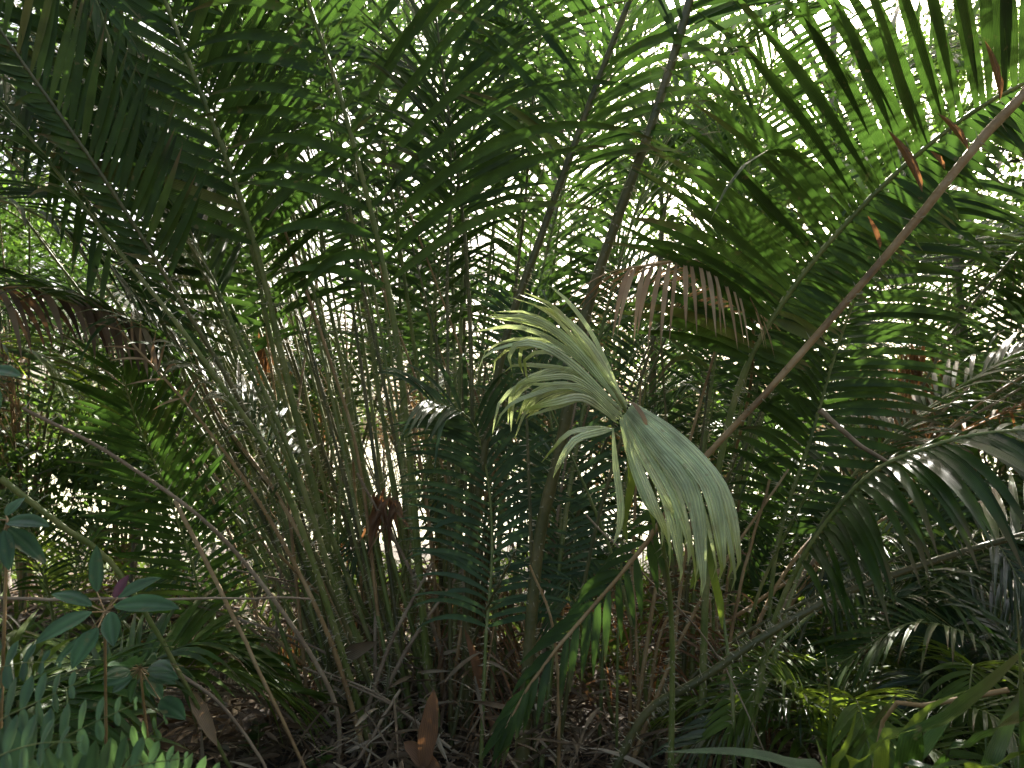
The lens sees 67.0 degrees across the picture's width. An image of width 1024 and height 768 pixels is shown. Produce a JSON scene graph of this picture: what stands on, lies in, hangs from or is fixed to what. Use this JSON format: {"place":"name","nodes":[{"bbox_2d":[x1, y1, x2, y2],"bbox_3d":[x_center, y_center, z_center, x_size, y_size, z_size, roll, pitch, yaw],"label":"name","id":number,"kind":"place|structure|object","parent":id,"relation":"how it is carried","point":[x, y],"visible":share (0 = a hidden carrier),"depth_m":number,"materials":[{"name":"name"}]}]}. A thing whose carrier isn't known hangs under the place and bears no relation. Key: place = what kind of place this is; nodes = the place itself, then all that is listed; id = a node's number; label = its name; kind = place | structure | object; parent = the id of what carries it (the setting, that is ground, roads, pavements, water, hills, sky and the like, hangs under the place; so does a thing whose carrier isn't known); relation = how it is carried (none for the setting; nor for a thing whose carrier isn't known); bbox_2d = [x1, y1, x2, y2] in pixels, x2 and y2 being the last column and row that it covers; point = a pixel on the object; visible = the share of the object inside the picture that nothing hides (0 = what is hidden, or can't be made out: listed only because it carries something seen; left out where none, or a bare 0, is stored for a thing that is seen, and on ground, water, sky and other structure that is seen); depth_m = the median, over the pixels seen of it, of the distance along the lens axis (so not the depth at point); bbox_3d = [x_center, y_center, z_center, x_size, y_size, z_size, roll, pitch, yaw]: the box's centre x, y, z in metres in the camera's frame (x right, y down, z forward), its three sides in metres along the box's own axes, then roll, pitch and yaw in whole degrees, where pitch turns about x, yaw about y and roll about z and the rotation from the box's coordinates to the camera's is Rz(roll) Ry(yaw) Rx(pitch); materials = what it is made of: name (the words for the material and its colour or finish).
{"place":"outdoors","nodes":[
{"label":"outdoors","id":0,"kind":"place"},
{"bbox_2d":[0,440,1023,767],"bbox_3d":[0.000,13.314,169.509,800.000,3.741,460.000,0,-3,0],"label":"ground","id":1,"kind":"structure","parent":0,"point":[246,710],"depth_m":4.28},
{"bbox_2d":[0,365,20,408],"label":"seedling","id":2,"kind":"object","parent":1,"relation":"on","point":[8,370],"visible":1,"depth_m":1.38,"materials":[{"name":"green plant"}]},
{"bbox_2d":[0,498,49,729],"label":"seedling","id":3,"kind":"object","parent":1,"relation":"on","point":[23,541],"visible":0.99,"depth_m":1.64,"materials":[{"name":"green plant"}]},
{"bbox_2d":[1,388,53,471],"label":"shrub","id":4,"kind":"object","parent":1,"relation":"on","point":[30,418],"visible":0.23,"depth_m":6.63,"materials":[{"name":"green plant"}]},
{"bbox_2d":[0,329,60,489],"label":"shrub","id":5,"kind":"object","parent":1,"relation":"on","point":[35,404],"visible":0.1,"depth_m":8.15,"materials":[{"name":"green plant"}]},
{"bbox_2d":[8,369,98,479],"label":"shrub","id":6,"kind":"object","parent":1,"relation":"on","point":[48,386],"visible":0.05,"depth_m":9.48,"materials":[{"name":"green plant"}]},
{"bbox_2d":[0,218,130,372],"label":"background palm","id":7,"kind":"object","parent":1,"relation":"on","point":[21,271],"visible":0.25,"depth_m":5.92,"materials":[{"name":"green plant"}]},
{"bbox_2d":[0,640,136,767],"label":"fern","id":8,"kind":"object","parent":1,"relation":"on","point":[17,748],"visible":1,"depth_m":1.41,"materials":[{"name":"green plant"}]},
{"bbox_2d":[0,482,190,657],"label":"young palm","id":9,"kind":"object","parent":1,"relation":"on","point":[53,569],"visible":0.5,"depth_m":4.87,"materials":[{"name":"green plant"}]},
{"bbox_2d":[0,414,192,563],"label":"shrub","id":10,"kind":"object","parent":1,"relation":"on","point":[14,457],"visible":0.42,"depth_m":5.94,"materials":[{"name":"green plant"}]},
{"bbox_2d":[0,7,193,587],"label":"tree","id":11,"kind":"object","parent":1,"relation":"on","point":[19,243],"visible":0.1,"depth_m":6.98,"materials":[{"name":"green plant"}]},
{"bbox_2d":[3,659,193,767],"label":"young palm","id":12,"kind":"object","parent":1,"relation":"on","point":[63,678],"visible":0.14,"depth_m":2.55,"materials":[{"name":"green plant"}]},
{"bbox_2d":[0,0,214,435],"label":"spiny palm","id":13,"kind":"object","parent":1,"relation":"on","point":[96,257],"visible":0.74,"depth_m":3.09,"materials":[{"name":"green plant"}]},
{"bbox_2d":[35,545,179,743],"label":"seedling","id":14,"kind":"object","parent":1,"relation":"on","point":[81,647],"visible":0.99,"depth_m":1.71,"materials":[{"name":"green plant"}]},
{"bbox_2d":[0,476,231,767],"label":"stick","id":15,"kind":"object","parent":1,"relation":"on","point":[20,493],"visible":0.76,"depth_m":2.69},
{"bbox_2d":[189,691,216,745],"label":"fallen leaf","id":16,"kind":"object","parent":15,"relation":"on","point":[203,717],"visible":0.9,"depth_m":2.86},
{"bbox_2d":[0,17,243,514],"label":"tree","id":17,"kind":"object","parent":1,"relation":"on","point":[25,360],"depth_m":9.86,"materials":[{"name":"green plant"}]},
{"bbox_2d":[0,304,249,577],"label":"shrub","id":18,"kind":"object","parent":1,"relation":"on","point":[72,420],"visible":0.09,"depth_m":6.13,"materials":[{"name":"green plant"}]},
{"bbox_2d":[0,118,266,615],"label":"background palm","id":19,"kind":"object","parent":1,"relation":"on","point":[10,384],"visible":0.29,"depth_m":6.05,"materials":[{"name":"green plant"}]},
{"bbox_2d":[102,651,185,754],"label":"seedling","id":20,"kind":"object","parent":1,"relation":"on","point":[160,674],"visible":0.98,"depth_m":1.92,"materials":[{"name":"green plant"}]},
{"bbox_2d":[45,275,251,527],"bbox_3d":[-4.234,0.323,8.758,2.623,3.594,2.386,0,-3,0],"label":"shrub","id":21,"kind":"object","parent":1,"relation":"on","point":[90,382],"visible":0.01,"depth_m":8.62,"materials":[{"name":"green plant"}]},
{"bbox_2d":[42,311,269,737],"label":"young palm","id":22,"kind":"object","parent":1,"relation":"on","point":[130,513],"visible":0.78,"depth_m":3.31,"materials":[{"name":"green plant"}]},
{"bbox_2d":[0,587,339,767],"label":"young palm","id":23,"kind":"object","parent":1,"relation":"on","point":[200,647],"visible":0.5,"depth_m":3.15,"materials":[{"name":"green plant"}]},
{"bbox_2d":[30,382,336,623],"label":"young palm","id":24,"kind":"object","parent":1,"relation":"on","point":[89,449],"visible":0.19,"depth_m":5.56,"materials":[{"name":"green plant"}]},
{"bbox_2d":[0,173,395,604],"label":"background palm","id":25,"kind":"object","parent":1,"relation":"on","point":[113,362],"visible":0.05,"depth_m":6.13,"materials":[{"name":"green plant"}]},
{"bbox_2d":[0,0,406,767],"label":"spiny palm","id":26,"kind":"object","parent":1,"relation":"on","point":[152,192],"visible":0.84,"depth_m":2.93,"materials":[{"name":"green plant"}]},
{"bbox_2d":[340,641,377,660],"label":"fallen leaf","id":27,"kind":"object","parent":26,"relation":"on","point":[356,650],"visible":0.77,"depth_m":3.36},
{"bbox_2d":[159,659,266,767],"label":"stick","id":28,"kind":"object","parent":1,"relation":"on","point":[222,706],"visible":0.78,"depth_m":2.85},
{"bbox_2d":[33,142,423,586],"bbox_3d":[-2.547,-0.112,8.065,3.897,4.237,3.679,-3,-4,39],"label":"background palm","id":29,"kind":"object","parent":1,"relation":"on","point":[244,555],"visible":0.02,"depth_m":7.65,"materials":[{"name":"green plant"}]},
{"bbox_2d":[37,361,424,614],"bbox_3d":[-2.482,0.950,6.525,2.883,2.210,2.542,2,-4,-35],"label":"shrub","id":30,"kind":"object","parent":1,"relation":"on","point":[76,511],"visible":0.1,"depth_m":6.07,"materials":[{"name":"green plant"}]},
{"bbox_2d":[146,5,330,556],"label":"tree","id":31,"kind":"object","parent":1,"relation":"on","point":[329,244],"visible":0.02,"depth_m":9.80,"materials":[{"name":"green plant"}]},
{"bbox_2d":[173,500,306,767],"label":"stick","id":32,"kind":"object","parent":1,"relation":"on","point":[217,584],"visible":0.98,"depth_m":2.99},
{"bbox_2d":[173,294,324,573],"bbox_3d":[-2.834,0.505,8.266,2.317,3.199,1.727,-2,-4,36],"label":"shrub","id":33,"kind":"object","parent":1,"relation":"on","point":[267,428],"visible":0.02,"depth_m":7.91,"materials":[{"name":"green plant"}]},
{"bbox_2d":[238,721,269,754],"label":"herb","id":34,"kind":"object","parent":1,"relation":"on","point":[254,734],"visible":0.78,"depth_m":3.29,"materials":[{"name":"green plant"}]},
{"bbox_2d":[98,448,451,667],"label":"young palm","id":35,"kind":"object","parent":1,"relation":"on","point":[161,580],"visible":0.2,"depth_m":4.76,"materials":[{"name":"green plant"}]},
{"bbox_2d":[0,122,593,602],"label":"background palm","id":36,"kind":"object","parent":1,"relation":"on","point":[312,390],"visible":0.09,"depth_m":5.76,"materials":[{"name":"green plant"}]},
{"bbox_2d":[249,332,283,390],"bbox_3d":[-1.474,-0.125,4.611,0.213,0.407,0.188,2,-4,-36],"label":"dry leaf bunch","id":37,"kind":"object","parent":36,"relation":"hanging from","point":[263,361],"visible":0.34,"depth_m":4.58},
{"bbox_2d":[0,0,702,767],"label":"spiny palm","id":38,"kind":"object","parent":1,"relation":"on","point":[270,72],"visible":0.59,"depth_m":3.62,"materials":[{"name":"green plant"}]},
{"bbox_2d":[359,486,411,556],"bbox_3d":[-0.582,0.661,3.599,0.265,0.369,0.244,0,-3,0],"label":"dry leaf bunch","id":39,"kind":"object","parent":38,"relation":"on","point":[381,503],"visible":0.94,"depth_m":3.58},
{"bbox_2d":[331,324,468,493],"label":"shrub","id":40,"kind":"object","parent":1,"relation":"on","point":[364,416],"visible":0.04,"depth_m":10.16,"materials":[{"name":"green plant"}]},
{"bbox_2d":[239,0,568,559],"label":"tree","id":41,"kind":"object","parent":1,"relation":"on","point":[399,128],"visible":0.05,"depth_m":9.00,"materials":[{"name":"green plant"}]},
{"bbox_2d":[233,174,630,575],"bbox_3d":[-0.740,-0.022,7.156,3.618,4.000,3.902,1,-3,-12],"label":"background palm","id":42,"kind":"object","parent":1,"relation":"on","point":[349,324],"visible":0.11,"depth_m":7.20,"materials":[{"name":"green plant"}]},
{"bbox_2d":[306,371,608,603],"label":"young palm","id":43,"kind":"object","parent":1,"relation":"on","point":[351,554],"visible":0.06,"depth_m":4.33,"materials":[{"name":"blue plant"}]},
{"bbox_2d":[361,349,577,525],"bbox_3d":[-0.347,0.836,8.465,2.439,2.506,2.616,0,-3,0],"label":"shrub","id":44,"kind":"object","parent":1,"relation":"on","point":[380,445],"visible":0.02,"depth_m":7.85,"materials":[{"name":"green plant"}]},
{"bbox_2d":[122,594,825,767],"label":"dry debris","id":45,"kind":"object","parent":1,"relation":"on","point":[392,753],"visible":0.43,"depth_m":3.28,"materials":[{"name":"brown plant"}]},
{"bbox_2d":[349,689,401,767],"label":"stick","id":46,"kind":"object","parent":45,"relation":"on","point":[361,754],"visible":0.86,"depth_m":3.19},
{"bbox_2d":[404,740,440,767],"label":"fallen leaf","id":47,"kind":"object","parent":45,"relation":"on","point":[411,747],"visible":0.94,"depth_m":2.82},
{"bbox_2d":[417,690,438,767],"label":"fallen leaf","id":48,"kind":"object","parent":47,"relation":"on","point":[427,733],"visible":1,"depth_m":2.81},
{"bbox_2d":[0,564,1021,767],"bbox_3d":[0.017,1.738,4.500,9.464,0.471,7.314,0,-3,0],"label":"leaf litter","id":49,"kind":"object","parent":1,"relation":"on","point":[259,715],"visible":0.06,"depth_m":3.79,"materials":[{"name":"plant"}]},
{"bbox_2d":[54,714,219,767],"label":"fern","id":50,"kind":"object","parent":49,"relation":"on","point":[113,752],"visible":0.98,"depth_m":1.52,"materials":[{"name":"green plant"}]},
{"bbox_2d":[0,596,309,600],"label":"stick","id":51,"kind":"object","parent":49,"relation":"on","point":[111,598],"visible":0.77,"depth_m":2.39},
{"bbox_2d":[306,745,333,767],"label":"herb","id":52,"kind":"object","parent":49,"relation":"on","point":[322,760],"visible":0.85,"depth_m":3.08,"materials":[{"name":"green plant"}]},
{"bbox_2d":[529,565,560,767],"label":"stick","id":53,"kind":"object","parent":49,"relation":"on","point":[557,679],"visible":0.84,"depth_m":3.06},
{"bbox_2d":[0,539,1022,712],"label":"undergrowth","id":54,"kind":"object","parent":1,"relation":"on","point":[83,628],"visible":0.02,"depth_m":5.63,"materials":[{"name":"green plant"}]},
{"bbox_2d":[349,150,752,623],"bbox_3d":[0.425,-0.059,5.941,3.089,3.843,3.696,-1,-4,22],"label":"background palm","id":55,"kind":"object","parent":1,"relation":"on","point":[614,354],"visible":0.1,"depth_m":5.65,"materials":[{"name":"green plant"}]},
{"bbox_2d":[474,325,729,539],"bbox_3d":[1.101,0.754,9.367,3.097,2.937,2.117,-2,-4,28],"label":"shrub","id":56,"kind":"object","parent":1,"relation":"on","point":[627,400],"visible":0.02,"depth_m":9.22,"materials":[{"name":"green plant"}]},
{"bbox_2d":[400,365,804,684],"bbox_3d":[0.329,0.822,4.459,2.119,1.962,2.078,2,-4,-34],"label":"young palm","id":57,"kind":"object","parent":1,"relation":"on","point":[554,592],"visible":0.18,"depth_m":4.21,"materials":[{"name":"green plant"}]},
{"bbox_2d":[474,284,740,767],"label":"young palm","id":58,"kind":"object","parent":1,"relation":"on","point":[675,461],"visible":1,"depth_m":2.32,"materials":[{"name":"green plant"}]},
{"bbox_2d":[374,0,844,767],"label":"spiny palm","id":59,"kind":"object","parent":1,"relation":"on","point":[674,28],"visible":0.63,"depth_m":3.39,"materials":[{"name":"green plant"}]},
{"bbox_2d":[464,629,485,697],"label":"fallen leaf","id":60,"kind":"object","parent":59,"relation":"on","point":[476,668],"visible":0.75,"depth_m":3.30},
{"bbox_2d":[489,1,746,516],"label":"tree","id":61,"kind":"object","parent":1,"relation":"on","point":[610,115],"visible":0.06,"depth_m":10.58,"materials":[{"name":"green plant"}]},
{"bbox_2d":[473,215,868,577],"bbox_3d":[1.718,-0.009,7.841,4.125,3.949,3.690,3,-5,-44],"label":"background palm","id":62,"kind":"object","parent":1,"relation":"on","point":[667,360],"visible":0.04,"depth_m":7.86,"materials":[{"name":"green plant"}]},
{"bbox_2d":[530,0,826,602],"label":"tree","id":63,"kind":"object","parent":1,"relation":"on","point":[739,117],"visible":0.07,"depth_m":6.00,"materials":[{"name":"green plant"}]},
{"bbox_2d":[586,515,771,767],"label":"stick","id":64,"kind":"object","parent":1,"relation":"on","point":[624,553],"visible":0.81,"depth_m":2.90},
{"bbox_2d":[560,44,882,680],"bbox_3d":[1.181,-0.041,3.741,2.010,3.699,2.288,0,-3,0],"label":"spiny palm","id":65,"kind":"object","parent":1,"relation":"on","point":[629,276],"visible":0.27,"depth_m":4.50,"materials":[{"name":"green plant"}]},
{"bbox_2d":[678,363,782,480],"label":"shrub","id":66,"kind":"object","parent":1,"relation":"on","point":[738,431],"depth_m":9.98,"materials":[{"name":"green plant"}]},
{"bbox_2d":[445,266,1023,767],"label":"spiny palm","id":67,"kind":"object","parent":1,"relation":"on","point":[659,700],"visible":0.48,"depth_m":3.34,"materials":[{"name":"green plant"}]},
{"bbox_2d":[699,490,927,639],"bbox_3d":[1.648,0.833,3.918,1.662,0.771,0.055,1,-4,-20],"label":"stem","id":68,"kind":"object","parent":67,"relation":"on","point":[760,599],"visible":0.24,"depth_m":3.75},
{"bbox_2d":[707,479,770,767],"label":"stick","id":69,"kind":"object","parent":1,"relation":"on","point":[741,580],"visible":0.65,"depth_m":3.29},
{"bbox_2d":[615,358,863,507],"bbox_3d":[2.412,0.868,7.902,2.903,2.354,2.886,3,-5,-45],"label":"shrub","id":70,"kind":"object","parent":1,"relation":"on","point":[640,504],"visible":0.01,"depth_m":7.92,"materials":[{"name":"green plant"}]},
{"bbox_2d":[480,0,1023,767],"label":"spiny palm","id":71,"kind":"object","parent":1,"relation":"on","point":[516,712],"visible":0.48,"depth_m":2.72,"materials":[{"name":"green plant"}]},
{"bbox_2d":[616,484,956,648],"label":"young palm","id":72,"kind":"object","parent":1,"relation":"on","point":[766,534],"visible":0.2,"depth_m":4.15,"materials":[{"name":"green plant"}]},
{"bbox_2d":[552,362,1020,607],"bbox_3d":[2.255,0.842,6.542,3.537,2.160,3.639,-2,-4,31],"label":"background palm","id":73,"kind":"object","parent":1,"relation":"on","point":[728,451],"visible":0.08,"depth_m":6.21,"materials":[{"name":"green plant"}]},
{"bbox_2d":[667,647,912,767],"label":"strap leaf plant","id":74,"kind":"object","parent":1,"relation":"on","point":[838,759],"visible":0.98,"depth_m":1.85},
{"bbox_2d":[590,320,1021,592],"bbox_3d":[2.842,0.608,6.919,4.011,2.662,3.758,-2,-4,33],"label":"background palm","id":75,"kind":"object","parent":1,"relation":"on","point":[761,389],"visible":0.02,"depth_m":6.86,"materials":[{"name":"green plant"}]},
{"bbox_2d":[600,534,1023,765],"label":"young palm","id":76,"kind":"object","parent":1,"relation":"on","point":[811,636],"visible":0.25,"depth_m":3.75,"materials":[{"name":"green plant"}]},
{"bbox_2d":[602,0,1023,767],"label":"spiny palm","id":77,"kind":"object","parent":1,"relation":"on","point":[768,236],"visible":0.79,"depth_m":2.94,"materials":[{"name":"green plant"}]},
{"bbox_2d":[638,643,1013,767],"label":"young palm","id":78,"kind":"object","parent":1,"relation":"on","point":[869,711],"visible":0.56,"depth_m":3.03,"materials":[{"name":"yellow plant"}]},
{"bbox_2d":[645,636,1018,767],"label":"young palm","id":79,"kind":"object","parent":1,"relation":"on","point":[995,721],"visible":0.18,"depth_m":3.06,"materials":[{"name":"green plant"}]},
{"bbox_2d":[669,474,1008,627],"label":"young palm","id":80,"kind":"object","parent":1,"relation":"on","point":[897,538],"visible":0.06,"depth_m":5.47,"materials":[{"name":"green plant"}]},
{"bbox_2d":[685,0,1018,475],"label":"tree","id":81,"kind":"object","parent":1,"relation":"on","point":[794,32],"visible":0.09,"depth_m":9.22,"materials":[{"name":"green plant"}]},
{"bbox_2d":[709,391,1014,581],"bbox_3d":[2.997,1.018,6.818,3.175,2.022,2.456,0,-3,0],"label":"shrub","id":82,"kind":"object","parent":1,"relation":"on","point":[751,506],"visible":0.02,"depth_m":6.54,"materials":[{"name":"green plant"}]},
{"bbox_2d":[706,251,1023,767],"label":"spiny palm","id":83,"kind":"object","parent":1,"relation":"on","point":[950,466],"visible":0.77,"depth_m":2.56,"materials":[{"name":"green plant"}]},
{"bbox_2d":[817,408,909,475],"bbox_3d":[1.460,0.241,3.200,0.388,0.284,0.024,0,-3,-3],"label":"stick","id":84,"kind":"object","parent":83,"relation":"hanging from","point":[836,425],"visible":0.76,"depth_m":3.19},
{"bbox_2d":[882,341,947,425],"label":"frond","id":85,"kind":"object","parent":83,"relation":"hanging from","point":[920,358],"visible":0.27,"depth_m":4.59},
{"bbox_2d":[734,200,1023,637],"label":"background palm","id":86,"kind":"object","parent":1,"relation":"on","point":[1014,311],"visible":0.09,"depth_m":5.43,"materials":[{"name":"green plant"}]},
{"bbox_2d":[752,476,1023,677],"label":"young palm","id":87,"kind":"object","parent":1,"relation":"on","point":[996,558],"visible":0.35,"depth_m":3.72,"materials":[{"name":"green plant"}]},
{"bbox_2d":[758,215,1023,615],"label":"background palm","id":88,"kind":"object","parent":1,"relation":"on","point":[1004,292],"visible":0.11,"depth_m":6.00,"materials":[{"name":"green plant"}]},
{"bbox_2d":[786,562,1023,719],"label":"young palm","id":89,"kind":"object","parent":1,"relation":"on","point":[881,641],"visible":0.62,"depth_m":3.44,"materials":[{"name":"green plant"}]},
{"bbox_2d":[795,2,1023,602],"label":"tree","id":90,"kind":"object","parent":1,"relation":"on","point":[959,62],"visible":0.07,"depth_m":6.01,"materials":[{"name":"green plant"}]},
{"bbox_2d":[818,627,1023,763],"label":"young palm","id":91,"kind":"object","parent":1,"relation":"on","point":[960,683],"visible":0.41,"depth_m":3.20,"materials":[{"name":"green plant"}]},
{"bbox_2d":[844,360,1022,480],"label":"shrub","id":92,"kind":"object","parent":1,"relation":"on","point":[977,431],"visible":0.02,"depth_m":7.39,"materials":[{"name":"green plant"}]},
{"bbox_2d":[845,649,1023,767],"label":"strap leaf plant","id":93,"kind":"object","parent":1,"relation":"on","point":[917,736],"visible":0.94,"depth_m":1.67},
{"bbox_2d":[872,687,1009,767],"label":"stick","id":94,"kind":"object","parent":1,"relation":"on","point":[896,703],"visible":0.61,"depth_m":1.87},
{"bbox_2d":[870,0,1023,444],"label":"tree","id":95,"kind":"object","parent":1,"relation":"on","point":[924,32],"visible":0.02,"depth_m":8.35,"materials":[{"name":"green plant"}]},
{"bbox_2d":[879,458,1023,643],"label":"young palm","id":96,"kind":"object","parent":1,"relation":"on","point":[1021,502],"visible":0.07,"depth_m":4.97,"materials":[{"name":"green plant"}]},
{"bbox_2d":[882,387,1023,619],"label":"shrub","id":97,"kind":"object","parent":1,"relation":"on","point":[1019,486],"visible":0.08,"depth_m":5.55,"materials":[{"name":"green plant"}]},
{"bbox_2d":[893,0,1023,344],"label":"tree","id":98,"kind":"object","parent":1,"relation":"on","point":[943,2],"visible":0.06,"depth_m":9.68,"materials":[{"name":"green plant"}]},
{"bbox_2d":[925,329,1023,414],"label":"shrub","id":99,"kind":"object","parent":1,"relation":"on","point":[929,359],"visible":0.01,"depth_m":9.53,"materials":[{"name":"green plant"}]},
{"bbox_2d":[927,12,1023,322],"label":"tree","id":100,"kind":"object","parent":1,"relation":"on","point":[1012,200],"visible":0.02,"depth_m":7.53,"materials":[{"name":"green plant"}]},
{"bbox_2d":[943,174,1023,544],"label":"background palm","id":101,"kind":"object","parent":1,"relation":"on","point":[993,292],"visible":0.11,"depth_m":6.43,"materials":[{"name":"green plant"}]},
{"bbox_2d":[978,386,1022,427],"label":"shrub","id":102,"kind":"object","parent":1,"relation":"on","point":[1021,413],"visible":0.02,"depth_m":7.16,"materials":[{"name":"green plant"}]},
{"bbox_2d":[1014,589,1023,767],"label":"strap leaf plant","id":103,"kind":"object","parent":1,"relation":"on","point":[1021,726],"visible":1,"depth_m":1.50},
{"bbox_2d":[0,0,1023,439],"label":"sky","id":104,"kind":"structure","parent":0,"point":[819,18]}
]}

